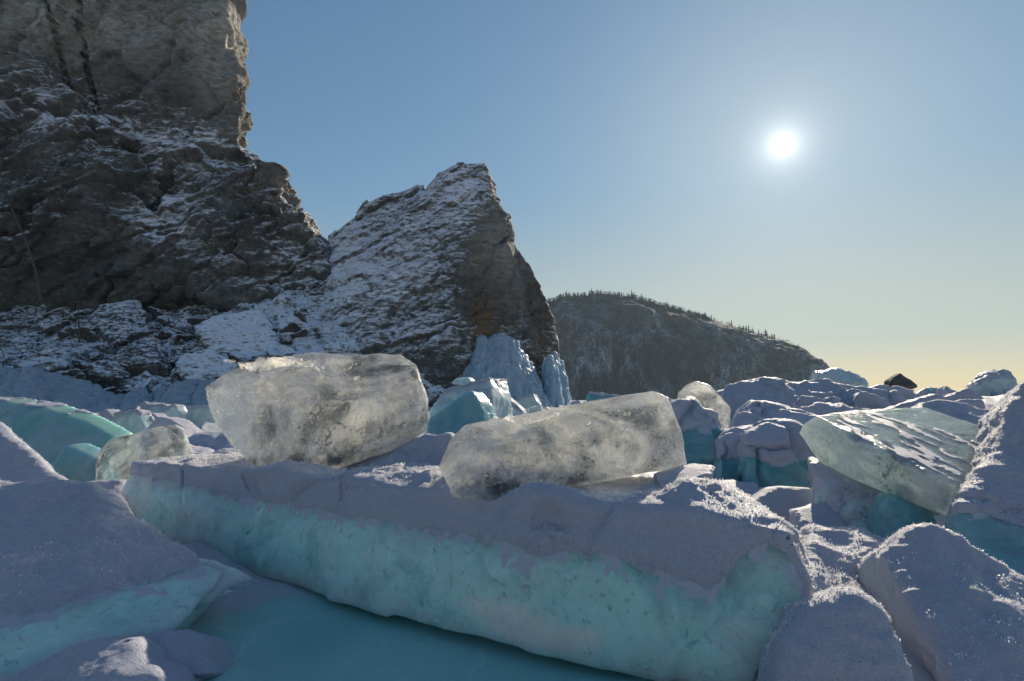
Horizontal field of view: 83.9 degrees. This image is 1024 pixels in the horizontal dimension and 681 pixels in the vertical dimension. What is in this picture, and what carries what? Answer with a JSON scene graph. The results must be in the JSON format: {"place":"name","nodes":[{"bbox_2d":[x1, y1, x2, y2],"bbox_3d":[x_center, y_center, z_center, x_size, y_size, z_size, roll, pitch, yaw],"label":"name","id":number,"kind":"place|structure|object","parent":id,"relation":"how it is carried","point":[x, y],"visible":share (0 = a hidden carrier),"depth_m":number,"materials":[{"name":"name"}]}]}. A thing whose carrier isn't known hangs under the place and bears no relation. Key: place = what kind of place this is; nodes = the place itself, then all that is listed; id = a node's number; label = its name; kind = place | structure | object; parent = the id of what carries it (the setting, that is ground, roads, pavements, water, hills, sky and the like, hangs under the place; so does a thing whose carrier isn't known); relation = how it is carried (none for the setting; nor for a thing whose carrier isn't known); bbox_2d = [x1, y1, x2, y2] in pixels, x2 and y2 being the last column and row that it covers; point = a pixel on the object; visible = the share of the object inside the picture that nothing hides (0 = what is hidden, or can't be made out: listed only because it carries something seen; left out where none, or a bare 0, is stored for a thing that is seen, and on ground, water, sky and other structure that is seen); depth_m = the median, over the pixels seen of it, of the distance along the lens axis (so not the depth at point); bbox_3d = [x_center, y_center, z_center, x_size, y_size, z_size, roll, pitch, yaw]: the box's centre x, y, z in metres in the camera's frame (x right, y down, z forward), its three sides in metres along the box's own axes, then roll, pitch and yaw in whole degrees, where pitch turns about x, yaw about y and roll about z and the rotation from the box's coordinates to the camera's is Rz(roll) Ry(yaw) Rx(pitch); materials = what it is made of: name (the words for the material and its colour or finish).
{"place":"outdoors","nodes":[
{"label":"outdoors","id":0,"kind":"place"},
{"bbox_2d":[0,0,332,312],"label":"cliff","id":1,"kind":"structure","parent":0,"point":[131,168],"depth_m":37.97,"materials":[{"name":"stone"}]},
{"bbox_2d":[0,274,445,410],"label":"scree slope","id":2,"kind":"structure","parent":0,"point":[29,323],"depth_m":33.36,"materials":[{"name":"snow"}]},
{"bbox_2d":[1,348,24,359],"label":"boulder","id":3,"kind":"object","parent":2,"relation":"on","point":[8,354],"visible":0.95,"depth_m":30.13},
{"bbox_2d":[0,179,42,299],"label":"bare tree","id":4,"kind":"object","parent":2,"relation":"on","point":[35,271],"visible":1,"depth_m":34.01,"materials":[{"name":"brown plant"}]},
{"bbox_2d":[10,337,32,351],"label":"boulder","id":5,"kind":"object","parent":2,"relation":"on","point":[19,344],"visible":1,"depth_m":31.55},
{"bbox_2d":[13,346,86,372],"bbox_3d":[-22.851,2.248,28.246,2.525,4.120,3.064,0,-6,0],"label":"boulder","id":6,"kind":"object","parent":2,"relation":"on","point":[51,359],"visible":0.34,"depth_m":28.07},
{"bbox_2d":[42,320,70,333],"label":"boulder","id":7,"kind":"object","parent":2,"relation":"on","point":[53,329],"visible":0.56,"depth_m":33.29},
{"bbox_2d":[41,307,74,316],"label":"boulder","id":8,"kind":"object","parent":2,"relation":"on","point":[57,311],"visible":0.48,"depth_m":35.32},
{"bbox_2d":[57,331,68,338],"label":"boulder","id":9,"kind":"object","parent":2,"relation":"on","point":[61,335],"visible":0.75,"depth_m":32.69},
{"bbox_2d":[59,309,76,321],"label":"boulder","id":10,"kind":"object","parent":2,"relation":"on","point":[66,313],"visible":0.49,"depth_m":34.89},
{"bbox_2d":[53,369,85,379],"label":"boulder","id":11,"kind":"object","parent":2,"relation":"on","point":[76,373],"visible":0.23,"depth_m":26.66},
{"bbox_2d":[59,295,89,342],"bbox_3d":[-24.253,-1.254,31.694,1.700,2.747,0.692,0,-6,0],"label":"bare tree","id":12,"kind":"object","parent":2,"relation":"on","point":[78,306],"visible":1,"depth_m":31.72,"materials":[{"name":"brown plant"}]},
{"bbox_2d":[59,309,93,320],"bbox_3d":[-27.008,-1.614,35.535,1.161,0.774,2.048,-8,7,33],"label":"boulder","id":13,"kind":"object","parent":2,"relation":"on","point":[85,312],"visible":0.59,"depth_m":35.22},
{"bbox_2d":[65,326,102,342],"bbox_3d":[-24.395,-0.300,32.656,1.418,0.942,2.022,3,-14,42],"label":"boulder","id":14,"kind":"object","parent":2,"relation":"on","point":[87,334],"visible":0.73,"depth_m":32.20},
{"bbox_2d":[78,360,89,369],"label":"boulder","id":15,"kind":"object","parent":2,"relation":"on","point":[83,365],"visible":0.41,"depth_m":28.48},
{"bbox_2d":[88,352,103,360],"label":"boulder","id":16,"kind":"object","parent":2,"relation":"on","point":[94,356],"visible":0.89,"depth_m":29.84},
{"bbox_2d":[86,360,131,389],"bbox_3d":[-19.332,2.593,27.520,2.059,3.293,1.694,0,-6,0],"label":"boulder","id":17,"kind":"object","parent":2,"relation":"on","point":[105,374],"visible":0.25,"depth_m":26.98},
{"bbox_2d":[103,386,116,391],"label":"boulder","id":18,"kind":"object","parent":2,"relation":"on","point":[111,389],"visible":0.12,"depth_m":25.73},
{"bbox_2d":[112,354,122,361],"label":"boulder","id":19,"kind":"object","parent":2,"relation":"on","point":[117,358],"visible":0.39,"depth_m":29.73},
{"bbox_2d":[88,300,147,344],"bbox_3d":[-23.389,1.087,33.879,3.438,7.555,3.093,0,-6,0],"label":"boulder","id":20,"kind":"object","parent":2,"relation":"on","point":[111,322],"visible":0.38,"depth_m":33.56,"materials":[{"name":"stone"}]},
{"bbox_2d":[113,339,131,345],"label":"boulder","id":21,"kind":"object","parent":2,"relation":"on","point":[119,342],"visible":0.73,"depth_m":31.45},
{"bbox_2d":[118,389,130,393],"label":"boulder","id":22,"kind":"object","parent":2,"relation":"on","point":[124,391],"visible":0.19,"depth_m":25.52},
{"bbox_2d":[127,330,153,342],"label":"boulder","id":23,"kind":"object","parent":2,"relation":"on","point":[132,337],"visible":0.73,"depth_m":32.49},
{"bbox_2d":[133,377,152,389],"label":"boulder","id":24,"kind":"object","parent":2,"relation":"on","point":[147,383],"visible":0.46,"depth_m":26.43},
{"bbox_2d":[119,343,172,376],"bbox_3d":[-18.385,2.240,28.840,2.507,4.257,2.286,0,-6,0],"label":"boulder","id":25,"kind":"object","parent":2,"relation":"on","point":[137,359],"visible":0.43,"depth_m":28.28,"materials":[{"name":"stone"}]},
{"bbox_2d":[148,306,166,318],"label":"boulder","id":26,"kind":"object","parent":2,"relation":"on","point":[155,313],"visible":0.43,"depth_m":35.12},
{"bbox_2d":[156,315,175,326],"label":"boulder","id":27,"kind":"object","parent":2,"relation":"on","point":[164,320],"visible":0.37,"depth_m":34.56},
{"bbox_2d":[156,329,176,339],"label":"boulder","id":28,"kind":"object","parent":2,"relation":"on","point":[162,334],"visible":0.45,"depth_m":32.45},
{"bbox_2d":[164,357,178,366],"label":"boulder","id":29,"kind":"object","parent":2,"relation":"on","point":[171,361],"visible":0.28,"depth_m":29.32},
{"bbox_2d":[171,334,193,345],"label":"boulder","id":30,"kind":"object","parent":2,"relation":"on","point":[183,337],"visible":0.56,"depth_m":32.02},
{"bbox_2d":[187,318,206,324],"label":"boulder","id":31,"kind":"object","parent":2,"relation":"on","point":[192,321],"visible":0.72,"depth_m":34.40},
{"bbox_2d":[175,348,239,381],"bbox_3d":[-14.927,2.323,28.259,3.373,3.958,3.021,0,-6,0],"label":"boulder","id":32,"kind":"object","parent":2,"relation":"on","point":[189,366],"visible":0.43,"depth_m":27.78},
{"bbox_2d":[194,310,281,358],"bbox_3d":[-14.787,1.390,31.937,5.312,6.616,5.246,0,-6,0],"label":"boulder","id":33,"kind":"object","parent":2,"relation":"on","point":[248,333],"visible":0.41,"depth_m":31.16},
{"bbox_2d":[226,352,251,366],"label":"boulder","id":34,"kind":"object","parent":2,"relation":"on","point":[237,357],"visible":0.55,"depth_m":28.97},
{"bbox_2d":[265,312,276,320],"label":"boulder","id":35,"kind":"object","parent":2,"relation":"on","point":[270,316],"visible":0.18,"depth_m":33.84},
{"bbox_2d":[266,349,291,357],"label":"boulder","id":36,"kind":"object","parent":2,"relation":"on","point":[271,353],"visible":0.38,"depth_m":29.70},
{"bbox_2d":[279,334,291,343],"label":"boulder","id":37,"kind":"object","parent":2,"relation":"on","point":[286,339],"visible":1,"depth_m":31.49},
{"bbox_2d":[279,322,301,332],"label":"boulder","id":38,"kind":"object","parent":2,"relation":"on","point":[293,327],"visible":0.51,"depth_m":32.40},
{"bbox_2d":[289,329,308,338],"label":"boulder","id":39,"kind":"object","parent":2,"relation":"on","point":[303,332],"visible":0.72,"depth_m":32.08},
{"bbox_2d":[293,310,306,322],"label":"boulder","id":40,"kind":"object","parent":2,"relation":"on","point":[301,316],"visible":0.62,"depth_m":33.87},
{"bbox_2d":[309,289,323,295],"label":"boulder","id":41,"kind":"object","parent":2,"relation":"on","point":[314,292],"visible":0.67,"depth_m":36.95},
{"bbox_2d":[0,395,1003,680],"bbox_3d":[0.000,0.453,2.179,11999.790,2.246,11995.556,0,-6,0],"label":"frozen lake","id":42,"kind":"structure","parent":0,"point":[266,629],"depth_m":2.44,"materials":[{"name":"ice"}]},
{"bbox_2d":[0,422,67,482],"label":"snowy ice slab","id":43,"kind":"structure","parent":42,"relation":"on","point":[21,460],"depth_m":4.15,"materials":[{"name":"white"}]},
{"bbox_2d":[0,366,124,412],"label":"shore ice","id":44,"kind":"structure","parent":42,"relation":"on","point":[36,383],"depth_m":23.81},
{"bbox_2d":[0,397,131,465],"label":"turquoise ice plate","id":45,"kind":"object","parent":42,"relation":"on","point":[48,431],"visible":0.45,"depth_m":5.91,"materials":[{"name":"ice"}]},
{"bbox_2d":[52,443,100,481],"bbox_3d":[-3.787,1.331,5.103,0.616,0.785,0.350,-1,-6,11],"label":"teal ice plate","id":46,"kind":"object","parent":42,"relation":"on","point":[76,462],"visible":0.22,"depth_m":5.07,"materials":[{"name":"ice"}]},
{"bbox_2d":[6,634,203,680],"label":"snow mound","id":47,"kind":"object","parent":42,"relation":"on","point":[133,657],"visible":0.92,"depth_m":1.99,"materials":[{"name":"snow"}]},
{"bbox_2d":[98,409,119,422],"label":"ice plate","id":48,"kind":"object","parent":42,"relation":"on","point":[107,414],"visible":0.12,"depth_m":9.33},
{"bbox_2d":[87,479,132,513],"bbox_3d":[-3.238,1.383,4.438,0.828,0.579,0.666,-1,-6,12],"label":"snow mound","id":49,"kind":"object","parent":42,"relation":"on","point":[116,486],"visible":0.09,"depth_m":4.41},
{"bbox_2d":[0,479,223,676],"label":"snowy ice slab","id":50,"kind":"structure","parent":42,"relation":"on","point":[81,562],"depth_m":2.55,"materials":[{"name":"white"}]},
{"bbox_2d":[194,558,257,609],"bbox_3d":[-1.434,1.142,2.742,0.329,0.163,0.436,4,-7,-32],"label":"ice shard","id":51,"kind":"object","parent":50,"relation":"attached to","point":[232,579],"visible":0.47,"depth_m":2.65,"materials":[{"name":"ice"}]},
{"bbox_2d":[113,409,154,433],"bbox_3d":[-5.826,1.584,8.811,0.606,1.049,0.287,0,-6,0],"label":"ice plate","id":52,"kind":"object","parent":42,"relation":"on","point":[132,421],"visible":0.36,"depth_m":8.72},
{"bbox_2d":[119,387,154,410],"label":"shore ice","id":53,"kind":"structure","parent":42,"relation":"on","point":[136,396],"depth_m":23.95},
{"bbox_2d":[95,425,192,480],"bbox_3d":[-3.216,1.253,5.127,0.907,0.958,0.575,-1,-6,8],"label":"clear ice block","id":54,"kind":"object","parent":42,"relation":"on","point":[117,457],"depth_m":5.07,"materials":[{"name":"ice"}]},
{"bbox_2d":[139,401,163,407],"bbox_3d":[-9.009,1.899,13.976,0.507,0.810,0.830,-6,-8,45],"label":"ice chunk","id":55,"kind":"object","parent":42,"relation":"on","point":[144,403],"visible":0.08,"depth_m":14.05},
{"bbox_2d":[140,404,170,412],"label":"ice plate","id":56,"kind":"object","parent":42,"relation":"on","point":[155,408],"visible":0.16,"depth_m":11.92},
{"bbox_2d":[151,413,166,418],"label":"ice plate","id":57,"kind":"object","parent":42,"relation":"on","point":[155,415],"visible":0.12,"depth_m":9.81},
{"bbox_2d":[158,404,186,418],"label":"ice plate","id":58,"kind":"object","parent":42,"relation":"on","point":[177,410],"visible":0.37,"depth_m":11.44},
{"bbox_2d":[147,417,202,432],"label":"ice plate","id":59,"kind":"object","parent":42,"relation":"on","point":[178,421],"visible":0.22,"depth_m":7.54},
{"bbox_2d":[154,379,215,405],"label":"shore ice","id":60,"kind":"structure","parent":42,"relation":"on","point":[192,392],"depth_m":23.87,"materials":[{"name":"snow"}]},
{"bbox_2d":[141,629,234,678],"bbox_3d":[-1.284,1.251,2.229,0.393,0.206,0.427,-2,-6,18],"label":"snow mound","id":61,"kind":"object","parent":42,"relation":"on","point":[202,655],"visible":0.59,"depth_m":2.19,"materials":[{"name":"snow"}]},
{"bbox_2d":[184,429,198,437],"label":"ice plate","id":62,"kind":"object","parent":42,"relation":"on","point":[189,432],"visible":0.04,"depth_m":7.04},
{"bbox_2d":[186,405,215,427],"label":"ice plate","id":63,"kind":"object","parent":42,"relation":"on","point":[198,416],"visible":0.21,"depth_m":11.90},
{"bbox_2d":[189,443,216,453],"bbox_3d":[-3.441,1.468,6.165,1.020,0.798,1.044,0,-6,0],"label":"snow mound","id":64,"kind":"object","parent":42,"relation":"on","point":[200,449],"visible":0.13,"depth_m":6.08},
{"bbox_2d":[200,422,220,431],"bbox_3d":[-5.396,1.703,10.464,0.458,0.327,0.837,6,-8,31],"label":"ice chunk","id":65,"kind":"object","parent":42,"relation":"on","point":[206,426],"visible":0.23,"depth_m":10.38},
{"bbox_2d":[188,431,233,449],"bbox_3d":[-3.321,1.493,6.683,0.880,0.861,1.040,0,-6,0],"label":"snow mound","id":66,"kind":"object","parent":42,"relation":"on","point":[217,440],"visible":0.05,"depth_m":6.40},
{"bbox_2d":[357,432,454,465],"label":"snow bank","id":67,"kind":"structure","parent":42,"relation":"on","point":[426,448],"depth_m":3.66,"materials":[{"name":"snow"}]},
{"bbox_2d":[319,162,560,388],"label":"pointed crag","id":68,"kind":"structure","parent":42,"relation":"on","point":[434,279],"depth_m":36.66,"materials":[{"name":"stone"}]},
{"bbox_2d":[462,333,551,408],"bbox_3d":[-0.572,2.148,32.492,5.889,5.494,3.514,0,-6,0],"label":"frozen icefall","id":69,"kind":"object","parent":68,"relation":"attached to","point":[498,356],"visible":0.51,"depth_m":32.39,"materials":[{"name":"ice"}]},
{"bbox_2d":[426,390,496,434],"bbox_3d":[-0.663,1.330,7.602,0.724,1.325,0.954,-3,-6,25],"label":"teal ice plate","id":70,"kind":"object","parent":42,"relation":"on","point":[461,411],"visible":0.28,"depth_m":7.57,"materials":[{"name":"ice"}]},
{"bbox_2d":[121,447,817,680],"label":"ice slab","id":71,"kind":"structure","parent":42,"relation":"on","point":[693,578],"depth_m":2.45,"materials":[{"name":"teal"}]},
{"bbox_2d":[205,352,427,468],"bbox_3d":[-1.373,0.515,4.239,1.605,0.861,1.255,0,-6,0],"label":"clear ice block","id":72,"kind":"object","parent":71,"relation":"on","point":[338,411],"depth_m":3.76,"materials":[{"name":"white"}]},
{"bbox_2d":[439,391,686,500],"bbox_3d":[0.305,0.548,3.210,1.354,0.526,1.060,0,-6,0],"label":"clear ice block","id":73,"kind":"object","parent":71,"relation":"on","point":[598,441],"depth_m":2.85,"materials":[{"name":"white"}]},
{"bbox_2d":[653,463,714,489],"bbox_3d":[0.844,0.731,2.829,0.308,0.229,0.417,0,-6,0],"label":"ice plate","id":74,"kind":"object","parent":71,"relation":"on","point":[662,479],"visible":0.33,"depth_m":2.75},
{"bbox_2d":[429,377,511,419],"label":"pale ice block","id":75,"kind":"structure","parent":42,"relation":"on","point":[496,393],"depth_m":9.10,"materials":[{"name":"ice"}]},
{"bbox_2d":[452,377,474,385],"bbox_3d":[-0.793,0.675,9.302,0.311,0.155,0.413,-1,-6,10],"label":"ice chunk","id":76,"kind":"object","parent":75,"relation":"on","point":[463,381],"visible":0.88,"depth_m":9.15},
{"bbox_2d":[511,398,526,415],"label":"ice plate","id":77,"kind":"object","parent":42,"relation":"on","point":[518,409],"visible":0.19,"depth_m":11.94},
{"bbox_2d":[516,394,542,413],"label":"ice plate","id":78,"kind":"object","parent":42,"relation":"on","point":[530,403],"visible":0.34,"depth_m":16.89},
{"bbox_2d":[541,355,563,407],"bbox_3d":[2.264,2.882,33.740,1.700,4.234,2.300,0,-6,0],"label":"frozen icefall","id":79,"kind":"object","parent":42,"relation":"on","point":[551,384],"visible":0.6,"depth_m":33.33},
{"bbox_2d":[551,351,571,404],"bbox_3d":[2.989,2.860,35.440,1.331,4.601,2.289,3,-7,-26],"label":"frozen icefall","id":80,"kind":"object","parent":42,"relation":"on","point":[566,395],"visible":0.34,"depth_m":35.20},
{"bbox_2d":[586,391,619,401],"bbox_3d":[2.698,2.040,15.389,1.265,1.322,1.002,2,-6,-17],"label":"ice chunk","id":81,"kind":"object","parent":42,"relation":"on","point":[591,396],"visible":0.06,"depth_m":15.42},
{"bbox_2d":[670,396,720,466],"bbox_3d":[2.112,1.282,6.691,0.716,1.264,1.208,-2,-6,19],"label":"ice hummock","id":82,"kind":"object","parent":42,"relation":"on","point":[700,425],"visible":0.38,"depth_m":6.38,"materials":[{"name":"ice"}]},
{"bbox_2d":[677,381,730,428],"bbox_3d":[2.695,1.298,8.025,0.815,1.466,0.643,0,-6,0],"label":"clear ice plate","id":83,"kind":"object","parent":42,"relation":"on","point":[707,396],"visible":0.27,"depth_m":7.97,"materials":[{"name":"ice"}]},
{"bbox_2d":[712,425,751,481],"bbox_3d":[2.359,1.359,5.991,0.609,0.965,1.142,-1,-6,10],"label":"ice hummock","id":84,"kind":"object","parent":42,"relation":"on","point":[727,442],"visible":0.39,"depth_m":5.79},
{"bbox_2d":[723,479,758,494],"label":"snow bank","id":85,"kind":"structure","parent":42,"relation":"on","point":[748,487],"depth_m":4.82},
{"bbox_2d":[730,400,818,427],"bbox_3d":[3.561,1.432,7.662,1.537,1.260,1.241,0,-6,0],"label":"ice hummock","id":86,"kind":"object","parent":42,"relation":"on","point":[750,412],"visible":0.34,"depth_m":7.63,"materials":[{"name":"snow"}]},
{"bbox_2d":[736,418,816,488],"bbox_3d":[2.574,1.312,5.537,0.741,1.100,1.288,-2,-6,20],"label":"ice hummock","id":87,"kind":"object","parent":42,"relation":"on","point":[775,452],"visible":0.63,"depth_m":5.29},
{"bbox_2d":[750,486,812,523],"bbox_3d":[2.068,1.391,4.358,0.588,0.530,0.564,0,-6,0],"label":"ice plate","id":88,"kind":"object","parent":42,"relation":"on","point":[781,501],"visible":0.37,"depth_m":4.28,"materials":[{"name":"snow"}]},
{"bbox_2d":[717,376,906,425],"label":"long ice ridge","id":89,"kind":"structure","parent":42,"relation":"on","point":[736,396],"depth_m":10.03,"materials":[{"name":"snow"}]},
{"bbox_2d":[789,503,846,530],"bbox_3d":[1.984,1.173,3.705,0.323,0.194,0.626,-2,-6,20],"label":"ice plate","id":90,"kind":"object","parent":42,"relation":"on","point":[823,514],"visible":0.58,"depth_m":3.64,"materials":[{"name":"ice"}]},
{"bbox_2d":[794,395,868,414],"bbox_3d":[4.863,1.503,8.744,1.566,1.316,1.116,0,-6,0],"label":"ice hummock","id":91,"kind":"object","parent":42,"relation":"on","point":[827,405],"visible":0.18,"depth_m":8.69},
{"bbox_2d":[753,584,913,680],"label":"snow mound","id":92,"kind":"object","parent":42,"relation":"on","point":[842,633],"visible":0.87,"depth_m":1.73,"materials":[{"name":"snow"}]},
{"bbox_2d":[809,368,868,386],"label":"ice heap","id":93,"kind":"object","parent":42,"relation":"on","point":[839,375],"visible":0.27,"depth_m":45.05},
{"bbox_2d":[798,523,885,601],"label":"snowy slope","id":94,"kind":"structure","parent":42,"relation":"on","point":[834,554],"depth_m":2.75,"materials":[{"name":"snow"}]},
{"bbox_2d":[807,456,882,530],"bbox_3d":[2.393,1.067,3.863,0.648,0.475,0.975,0,-6,0],"label":"grey ice plate","id":95,"kind":"object","parent":42,"relation":"on","point":[849,501],"visible":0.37,"depth_m":3.78,"materials":[{"name":"ice"}]},
{"bbox_2d":[847,391,889,408],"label":"ice plate","id":96,"kind":"object","parent":42,"relation":"on","point":[864,399],"visible":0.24,"depth_m":9.52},
{"bbox_2d":[799,407,980,514],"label":"tilted ice slab","id":97,"kind":"structure","parent":42,"relation":"on","point":[923,457],"depth_m":3.71,"materials":[{"name":"ice"}]},
{"bbox_2d":[871,384,920,398],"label":"ice plate","id":98,"kind":"object","parent":42,"relation":"on","point":[906,393],"visible":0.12,"depth_m":13.94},
{"bbox_2d":[884,373,916,388],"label":"pointed rock","id":99,"kind":"object","parent":42,"relation":"on","point":[899,379],"visible":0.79,"depth_m":70.10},
{"bbox_2d":[866,492,936,539],"bbox_3d":[2.304,1.060,3.357,0.349,0.388,0.510,0,-6,0],"label":"ice shard","id":100,"kind":"object","parent":42,"relation":"on","point":[888,515],"visible":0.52,"depth_m":3.34,"materials":[{"name":"ice"}]},
{"bbox_2d":[884,394,948,408],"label":"ice plate","id":101,"kind":"object","parent":42,"relation":"on","point":[918,400],"visible":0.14,"depth_m":8.94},
{"bbox_2d":[921,388,937,395],"bbox_3d":[9.679,1.383,13.265,0.545,0.576,0.394,-1,-6,10],"label":"ice chunk","id":102,"kind":"object","parent":42,"relation":"on","point":[927,391],"visible":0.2,"depth_m":13.29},
{"bbox_2d":[915,387,949,394],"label":"ice plate","id":103,"kind":"object","parent":42,"relation":"on","point":[939,391],"visible":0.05,"depth_m":15.93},
{"bbox_2d":[856,522,1023,680],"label":"snowy slope","id":104,"kind":"structure","parent":42,"relation":"on","point":[951,601],"depth_m":2.09,"materials":[{"name":"snow"}]},
{"bbox_2d":[905,399,988,424],"bbox_3d":[4.111,1.216,5.746,1.575,1.248,1.434,0,-6,0],"label":"snow crest","id":105,"kind":"object","parent":42,"relation":"on","point":[966,412],"visible":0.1,"depth_m":5.56,"materials":[{"name":"white"}]},
{"bbox_2d":[944,388,983,400],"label":"ice plate","id":106,"kind":"object","parent":42,"relation":"on","point":[966,393],"visible":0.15,"depth_m":11.93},
{"bbox_2d":[956,399,984,408],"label":"ice plate","id":107,"kind":"object","parent":42,"relation":"on","point":[978,403],"visible":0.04,"depth_m":7.92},
{"bbox_2d":[945,382,1023,575],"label":"snowy bank","id":108,"kind":"structure","parent":42,"relation":"on","point":[985,512],"depth_m":2.91,"materials":[{"name":"snow"}]},
{"bbox_2d":[966,369,1017,395],"bbox_3d":[19.022,2.372,22.685,2.223,2.510,1.855,0,-6,0],"label":"ice heap","id":109,"kind":"object","parent":42,"relation":"on","point":[998,382],"visible":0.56,"depth_m":21.95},
{"bbox_2d":[240,0,1023,392],"label":"sky","id":110,"kind":"structure","parent":0,"point":[842,180],"materials":[{"name":"blue"}]},
{"bbox_2d":[548,295,829,399],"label":"hill","id":111,"kind":"structure","parent":0,"point":[621,347],"depth_m":537.99,"materials":[{"name":"stone"}]},
{"bbox_2d":[546,289,798,346],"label":"hill forest","id":112,"kind":"object","parent":111,"relation":"on","point":[698,315],"visible":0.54,"depth_m":613.50,"materials":[{"name":"plant"}]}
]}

